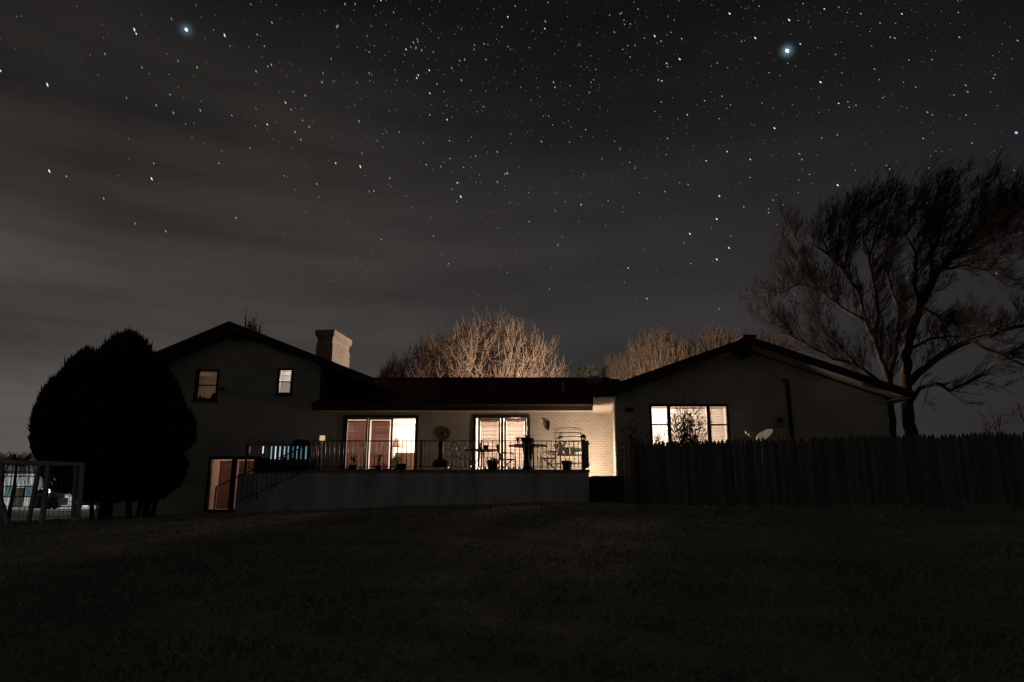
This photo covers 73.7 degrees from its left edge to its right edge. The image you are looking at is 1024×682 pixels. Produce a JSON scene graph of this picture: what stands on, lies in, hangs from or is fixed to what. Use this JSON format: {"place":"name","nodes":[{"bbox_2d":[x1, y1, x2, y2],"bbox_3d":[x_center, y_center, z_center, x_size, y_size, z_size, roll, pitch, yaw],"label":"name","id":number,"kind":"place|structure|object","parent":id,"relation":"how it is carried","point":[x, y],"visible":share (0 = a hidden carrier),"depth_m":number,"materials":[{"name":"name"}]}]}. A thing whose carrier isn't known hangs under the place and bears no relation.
{"place":"outdoors","nodes":[
{"label":"outdoors","id":0,"kind":"place"},
{"bbox_2d":[4,471,76,506],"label":"building","id":1,"kind":"structure","parent":0,"point":[15,503],"depth_m":83.02,"materials":[{"name":"white paint"}]},
{"bbox_2d":[4,485,12,495],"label":"window","id":2,"kind":"structure","parent":1,"relation":"in","point":[7,489],"depth_m":82.99,"materials":[{"name":"teal glass"}]},
{"bbox_2d":[13,488,23,506],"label":"door","id":3,"kind":"structure","parent":1,"relation":"in","point":[15,504],"depth_m":82.74,"materials":[{"name":"brown paint"}]},
{"bbox_2d":[23,485,31,495],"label":"window","id":4,"kind":"structure","parent":1,"relation":"in","point":[29,488],"depth_m":82.99,"materials":[{"name":"teal glass"}]},
{"bbox_2d":[34,489,49,507],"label":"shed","id":5,"kind":"structure","parent":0,"point":[36,505],"depth_m":70.14,"materials":[{"name":"paint"}]},
{"bbox_2d":[11,510,94,516],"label":"street","id":6,"kind":"structure","parent":0,"point":[84,513],"depth_m":48.07,"materials":[{"name":"grey asphalt"}]},
{"bbox_2d":[47,490,67,508],"bbox_3d":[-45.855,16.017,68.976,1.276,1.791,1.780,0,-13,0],"label":"pickup truck","id":7,"kind":"object","parent":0,"point":[58,496],"visible":0.63,"depth_m":68.32,"materials":[{"name":"black metal"}]},
{"bbox_2d":[0,8,901,298],"bbox_3d":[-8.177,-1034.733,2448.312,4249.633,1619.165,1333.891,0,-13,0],"label":"stars","id":8,"kind":"object","parent":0,"point":[460,196],"visible":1,"depth_m":2701.71,"materials":[{"name":"white"}]},
{"bbox_2d":[0,501,1023,681],"bbox_3d":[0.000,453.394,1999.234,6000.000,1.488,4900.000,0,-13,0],"label":"lawn","id":9,"kind":"structure","parent":0,"point":[833,668],"depth_m":6.76,"materials":[{"name":"green plant"}]},
{"bbox_2d":[0,452,53,518],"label":"weeping tree","id":10,"kind":"object","parent":9,"relation":"on","point":[13,456],"visible":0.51,"depth_m":25.45,"materials":[{"name":"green plant"}]},
{"bbox_2d":[0,459,84,524],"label":"garden trellis","id":11,"kind":"object","parent":9,"relation":"on","point":[76,508],"visible":0.91,"depth_m":17.89,"materials":[{"name":"grey wood"}]},
{"bbox_2d":[26,326,199,520],"bbox_3d":[-11.735,2.231,20.153,4.498,6.202,5.005,7,-15,-30],"label":"evergreen tree","id":12,"kind":"object","parent":9,"relation":"on","point":[114,414],"visible":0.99,"depth_m":19.36,"materials":[{"name":"green plant"}]},
{"bbox_2d":[240,310,269,334],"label":"bare tree","id":13,"kind":"object","parent":9,"relation":"on","point":[252,325],"visible":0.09,"depth_m":51.37,"materials":[{"name":"brown plant"}]},
{"bbox_2d":[377,351,412,376],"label":"bare tree","id":14,"kind":"object","parent":9,"relation":"on","point":[384,373],"visible":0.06,"depth_m":48.39,"materials":[{"name":"brown plant"}]},
{"bbox_2d":[235,470,589,512],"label":"terrace","id":15,"kind":"structure","parent":9,"relation":"on","point":[309,490],"depth_m":22.00,"materials":[{"name":"concrete"}]},
{"bbox_2d":[213,444,308,513],"bbox_3d":[-8.111,4.466,22.161,2.961,2.273,0.040,0,-13,0],"label":"stair railing","id":16,"kind":"object","parent":15,"relation":"on","point":[256,493],"visible":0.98,"depth_m":22.15,"materials":[{"name":"black metal"}]},
{"bbox_2d":[254,458,307,470],"bbox_3d":[-8.080,4.351,23.981,1.840,0.460,0.480,0,-13,0],"label":"deck box","id":17,"kind":"object","parent":15,"relation":"on","point":[268,465],"visible":0.64,"depth_m":23.77,"materials":[{"name":"black plastic"}]},
{"bbox_2d":[245,443,320,470],"bbox_3d":[-7.935,4.030,23.695,2.594,0.960,0.040,0,-13,0],"label":"deck railing","id":18,"kind":"object","parent":15,"relation":"on","point":[282,468],"visible":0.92,"depth_m":23.67,"materials":[{"name":"black metal"}]},
{"bbox_2d":[288,439,315,469],"bbox_3d":[-7.453,4.073,24.271,0.850,1.130,0.658,0,-13,0],"label":"covered grill","id":19,"kind":"object","parent":15,"relation":"on","point":[301,441],"visible":0.5,"depth_m":24.07,"materials":[{"name":"black plastic"}]},
{"bbox_2d":[319,434,325,469],"bbox_3d":[-6.224,3.625,22.310,0.195,1.138,0.195,-9,-16,35],"label":"post lamp","id":20,"kind":"object","parent":15,"relation":"on","point":[322,437],"visible":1,"depth_m":22.34,"materials":[{"name":"metal"}]},
{"bbox_2d":[348,455,357,469],"bbox_3d":[-5.222,3.993,22.519,0.300,0.513,0.241,0,-13,0],"label":"planter","id":21,"kind":"object","parent":15,"relation":"on","point":[353,467],"visible":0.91,"depth_m":22.40,"materials":[{"name":"black plant"}]},
{"bbox_2d":[375,454,382,469],"bbox_3d":[-4.380,3.970,22.529,0.202,0.562,0.230,0,-13,0],"label":"planter","id":22,"kind":"object","parent":15,"relation":"on","point":[379,467],"visible":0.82,"depth_m":22.50,"materials":[{"name":"black plant"}]},
{"bbox_2d":[396,464,405,469],"bbox_3d":[-3.643,4.147,22.489,0.330,0.200,0.230,0,-13,0],"label":"planter","id":23,"kind":"object","parent":15,"relation":"on","point":[399,467],"visible":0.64,"depth_m":22.39,"materials":[{"name":"black"}]},
{"bbox_2d":[432,441,448,469],"bbox_3d":[-2.392,3.836,22.816,0.580,0.969,0.580,0,-13,0],"label":"chiminea","id":24,"kind":"object","parent":15,"relation":"on","point":[438,461],"visible":0.83,"depth_m":22.66,"materials":[{"name":"black metal"}]},
{"bbox_2d":[308,440,582,469],"bbox_3d":[-2.160,3.721,22.329,8.976,0.960,0.040,0,-13,0],"label":"deck railing","id":25,"kind":"object","parent":15,"relation":"on","point":[364,457],"visible":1,"depth_m":22.34,"materials":[{"name":"black metal"}]},
{"bbox_2d":[448,442,462,469],"bbox_3d":[-1.882,3.900,23.109,0.479,0.963,0.460,6,-14,-24],"label":"wire chair","id":26,"kind":"object","parent":15,"relation":"on","point":[454,457],"visible":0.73,"depth_m":23.22,"materials":[{"name":"black metal"}]},
{"bbox_2d":[457,444,471,469],"bbox_3d":[-1.626,4.055,23.792,0.479,0.963,0.460,6,-14,-24],"label":"wire chair","id":27,"kind":"object","parent":15,"relation":"on","point":[464,457],"visible":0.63,"depth_m":23.87,"materials":[{"name":"black metal"}]},
{"bbox_2d":[464,449,497,469],"bbox_3d":[-1.043,4.048,23.178,1.160,0.712,1.160,0,-13,0],"label":"patio table","id":28,"kind":"object","parent":15,"relation":"on","point":[485,450],"visible":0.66,"depth_m":23.15,"materials":[{"name":"black metal"}]},
{"bbox_2d":[487,457,498,469],"bbox_3d":[-0.634,4.038,22.574,0.412,0.449,0.404,-10,-16,37],"label":"bowl planter","id":29,"kind":"object","parent":15,"relation":"on","point":[495,465],"visible":0.88,"depth_m":22.43,"materials":[{"name":"black ceramic"}]},
{"bbox_2d":[495,443,515,469],"bbox_3d":[-0.225,4.063,23.782,0.684,0.953,0.584,1,-13,-6],"label":"patio chair","id":30,"kind":"object","parent":15,"relation":"on","point":[499,453],"visible":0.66,"depth_m":23.69,"materials":[{"name":"black metal"}]},
{"bbox_2d":[508,444,545,469],"bbox_3d":[0.541,3.954,23.097,1.320,0.845,1.320,0,-13,0],"label":"patio table","id":31,"kind":"object","parent":15,"relation":"on","point":[526,467],"visible":0.76,"depth_m":22.96,"materials":[{"name":"black metal"}]},
{"bbox_2d":[521,435,533,443],"bbox_3d":[0.515,3.348,23.132,0.458,0.350,0.458,0,-13,0],"label":"table pot","id":32,"kind":"object","parent":31,"relation":"on","point":[526,437],"visible":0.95,"depth_m":22.97,"materials":[{"name":"black plant"}]},
{"bbox_2d":[540,442,559,469],"bbox_3d":[1.307,3.930,23.195,0.684,0.953,0.584,-2,-13,8],"label":"patio chair","id":33,"kind":"object","parent":15,"relation":"on","point":[557,450],"visible":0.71,"depth_m":23.00,"materials":[{"name":"black metal"}]},
{"bbox_2d":[561,459,571,469],"bbox_3d":[1.815,4.068,22.559,0.374,0.385,0.374,0,-13,0],"label":"flower pot","id":34,"kind":"object","parent":15,"relation":"on","point":[565,464],"visible":0.91,"depth_m":22.43,"materials":[{"name":"black ceramic"}]},
{"bbox_2d":[559,432,581,469],"bbox_3d":[2.158,4.032,24.833,0.821,1.460,0.324,0,-13,0],"label":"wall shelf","id":35,"kind":"object","parent":15,"relation":"on","point":[571,436],"depth_m":25.09,"materials":[{"name":"black metal"}]},
{"bbox_2d":[582,440,589,469],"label":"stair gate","id":36,"kind":"structure","parent":15,"relation":"on","point":[585,455],"depth_m":22.00,"materials":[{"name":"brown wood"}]},
{"bbox_2d":[387,333,453,376],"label":"bare tree","id":37,"kind":"object","parent":9,"relation":"on","point":[399,368],"visible":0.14,"depth_m":46.80,"materials":[{"name":"brown plant"}]},
{"bbox_2d":[405,307,571,376],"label":"bare tree","id":38,"kind":"object","parent":9,"relation":"on","point":[469,366],"visible":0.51,"depth_m":44.21,"materials":[{"name":"brown plant"}]},
{"bbox_2d":[95,321,914,517],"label":"house","id":39,"kind":"structure","parent":9,"relation":"on","point":[241,386],"depth_m":25.28,"materials":[{"name":"paint"}]},
{"bbox_2d":[191,369,219,401],"bbox_3d":[-11.521,1.704,25.866,0.941,1.243,0.389,0,-13,0],"label":"window","id":40,"kind":"structure","parent":39,"relation":"in","point":[213,398],"depth_m":25.76,"materials":[{"name":"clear glass"}]},
{"bbox_2d":[204,456,260,511],"bbox_3d":[-10.197,5.249,25.029,1.904,2.001,0.240,0,-13,0],"label":"patio door","id":41,"kind":"structure","parent":39,"relation":"in","point":[225,466],"depth_m":25.06,"materials":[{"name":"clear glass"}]},
{"bbox_2d":[275,368,293,395],"bbox_3d":[-8.577,1.567,25.837,0.640,1.062,0.270,0,-13,0],"label":"window","id":42,"kind":"structure","parent":39,"relation":"in","point":[284,392],"depth_m":25.85,"materials":[{"name":"white glass"}]},
{"bbox_2d":[341,415,417,469],"bbox_3d":[-4.888,3.828,25.376,2.788,2.097,0.270,0,-13,0],"label":"sliding door","id":43,"kind":"structure","parent":39,"relation":"in","point":[357,430],"depth_m":25.46,"materials":[{"name":"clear glass"}]},
{"bbox_2d":[393,455,400,468],"bbox_3d":[-4.380,4.669,25.911,0.381,0.693,0.427,-12,-17,42],"label":"houseplant","id":44,"kind":"object","parent":39,"relation":"in","point":[394,466],"visible":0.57,"depth_m":25.88,"materials":[{"name":"green plant"}]},
{"bbox_2d":[394,438,403,446],"bbox_3d":[-4.735,4.782,28.241,0.480,1.500,0.480,0,-13,0],"label":"floor lamp","id":45,"kind":"object","parent":39,"relation":"in","point":[399,443],"visible":0.49,"depth_m":28.20,"materials":[{"name":"white metal"}]},
{"bbox_2d":[392,453,413,468],"bbox_3d":[-4.053,4.748,26.460,1.150,0.780,0.810,0,-13,0],"label":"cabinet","id":46,"kind":"object","parent":39,"relation":"in","point":[409,455],"visible":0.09,"depth_m":26.09,"materials":[{"name":"wood"}]},
{"bbox_2d":[438,426,450,439],"bbox_3d":[-2.516,3.429,25.322,0.534,0.542,0.048,0,-13,0],"label":"wall ornament","id":47,"kind":"object","parent":39,"relation":"attached to","point":[444,433],"depth_m":25.32,"materials":[{"name":"metal"}]},
{"bbox_2d":[472,415,529,469],"bbox_3d":[-0.393,3.800,25.316,2.130,2.125,0.180,0,-13,0],"label":"french door","id":48,"kind":"structure","parent":39,"relation":"in","point":[485,419],"depth_m":25.40,"materials":[{"name":"beige paint"}]},
{"bbox_2d":[545,420,549,429],"bbox_3d":[1.331,3.120,25.355,0.190,0.370,0.165,0,-13,0],"label":"wall lantern","id":49,"kind":"object","parent":39,"relation":"attached to","point":[547,422],"depth_m":25.34,"materials":[{"name":"black metal"}]},
{"bbox_2d":[649,404,730,449],"bbox_3d":[5.705,2.775,21.980,2.608,1.483,0.280,0,-13,0],"label":"window","id":50,"kind":"structure","parent":39,"relation":"in","point":[651,406],"depth_m":22.05,"materials":[{"name":"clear glass"}]},
{"bbox_2d":[574,362,601,376],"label":"evergreen tree","id":51,"kind":"object","parent":9,"relation":"on","point":[587,370],"visible":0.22,"depth_m":42.16,"materials":[{"name":"green plant"}]},
{"bbox_2d":[589,476,623,502],"bbox_3d":[3.104,5.144,22.956,1.159,1.100,3.550,0,-13,0],"label":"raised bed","id":52,"kind":"object","parent":9,"relation":"on","point":[606,488],"visible":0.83,"depth_m":21.27,"materials":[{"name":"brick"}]},
{"bbox_2d":[600,350,635,379],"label":"bare tree","id":53,"kind":"object","parent":9,"relation":"on","point":[614,363],"visible":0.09,"depth_m":49.28,"materials":[{"name":"brown plant"}]},
{"bbox_2d":[619,419,646,496],"bbox_3d":[3.719,3.656,20.640,0.965,2.571,0.906,0,-13,0],"label":"shrub","id":54,"kind":"object","parent":9,"relation":"on","point":[630,437],"visible":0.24,"depth_m":20.70,"materials":[{"name":"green plant"}]},
{"bbox_2d":[638,425,666,452],"bbox_3d":[4.347,3.792,21.032,1.011,2.464,0.694,7,-15,-29],"label":"shrub","id":55,"kind":"object","parent":9,"relation":"on","point":[658,438],"visible":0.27,"depth_m":21.27,"materials":[{"name":"green plant"}]},
{"bbox_2d":[615,324,699,380],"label":"bare tree","id":56,"kind":"object","parent":9,"relation":"on","point":[638,363],"visible":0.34,"depth_m":47.73,"materials":[{"name":"brown plant"}]},
{"bbox_2d":[660,396,717,474],"bbox_3d":[5.494,3.306,21.007,1.695,3.437,1.356,0,-13,0],"label":"shrub","id":57,"kind":"object","parent":9,"relation":"on","point":[683,434],"visible":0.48,"depth_m":21.16,"materials":[{"name":"green plant"}]},
{"bbox_2d":[675,320,738,360],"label":"bare tree","id":58,"kind":"object","parent":9,"relation":"on","point":[715,343],"visible":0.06,"depth_m":49.54,"materials":[{"name":"brown plant"}]},
{"bbox_2d":[737,320,801,351],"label":"bare tree","id":59,"kind":"object","parent":9,"relation":"on","point":[777,340],"visible":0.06,"depth_m":51.45,"materials":[{"name":"brown plant"}]},
{"bbox_2d":[621,431,1023,504],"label":"picket fence","id":60,"kind":"object","parent":9,"relation":"on","point":[984,468],"visible":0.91,"depth_m":19.08,"materials":[{"name":"brown wood"}]},
{"bbox_2d":[732,140,1023,438],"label":"bare tree","id":61,"kind":"object","parent":9,"relation":"on","point":[1008,207],"visible":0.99,"depth_m":31.07,"materials":[{"name":"brown plant"}]},
{"bbox_2d":[970,409,1000,435],"bbox_3d":[23.134,5.471,32.596,2.076,4.934,1.971,-2,-13,9],"label":"bare sapling","id":62,"kind":"object","parent":9,"relation":"on","point":[984,429],"visible":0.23,"depth_m":32.94,"materials":[{"name":"brown plant"}]},
{"bbox_2d":[997,389,1023,446],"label":"bare sapling","id":63,"kind":"object","parent":9,"relation":"on","point":[1019,409],"visible":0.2,"depth_m":34.04,"materials":[{"name":"brown plant"}]},
{"bbox_2d":[0,0,1023,470],"label":"sky","id":64,"kind":"structure","parent":0,"point":[76,266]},
{"bbox_2d":[21,0,1023,305],"bbox_3d":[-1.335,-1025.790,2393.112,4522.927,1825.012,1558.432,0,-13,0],"label":"stars","id":65,"kind":"object","parent":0,"point":[545,68],"visible":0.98,"depth_m":2718.62,"materials":[{"name":"white"}]},
{"bbox_2d":[104,0,1011,325],"bbox_3d":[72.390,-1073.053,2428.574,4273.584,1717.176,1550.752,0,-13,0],"label":"stars","id":66,"kind":"object","parent":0,"point":[482,82],"visible":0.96,"depth_m":2721.89,"materials":[{"name":"white"}]},
{"bbox_2d":[745,428,773,440],"bbox_3d":[7.590,3.777,20.871,0.898,2.248,0.637,0,-13,0],"label":"satellite dish","id":67,"kind":"object","parent":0,"point":[766,433],"visible":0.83,"depth_m":21.05,"materials":[{"name":"paint"}]}
]}

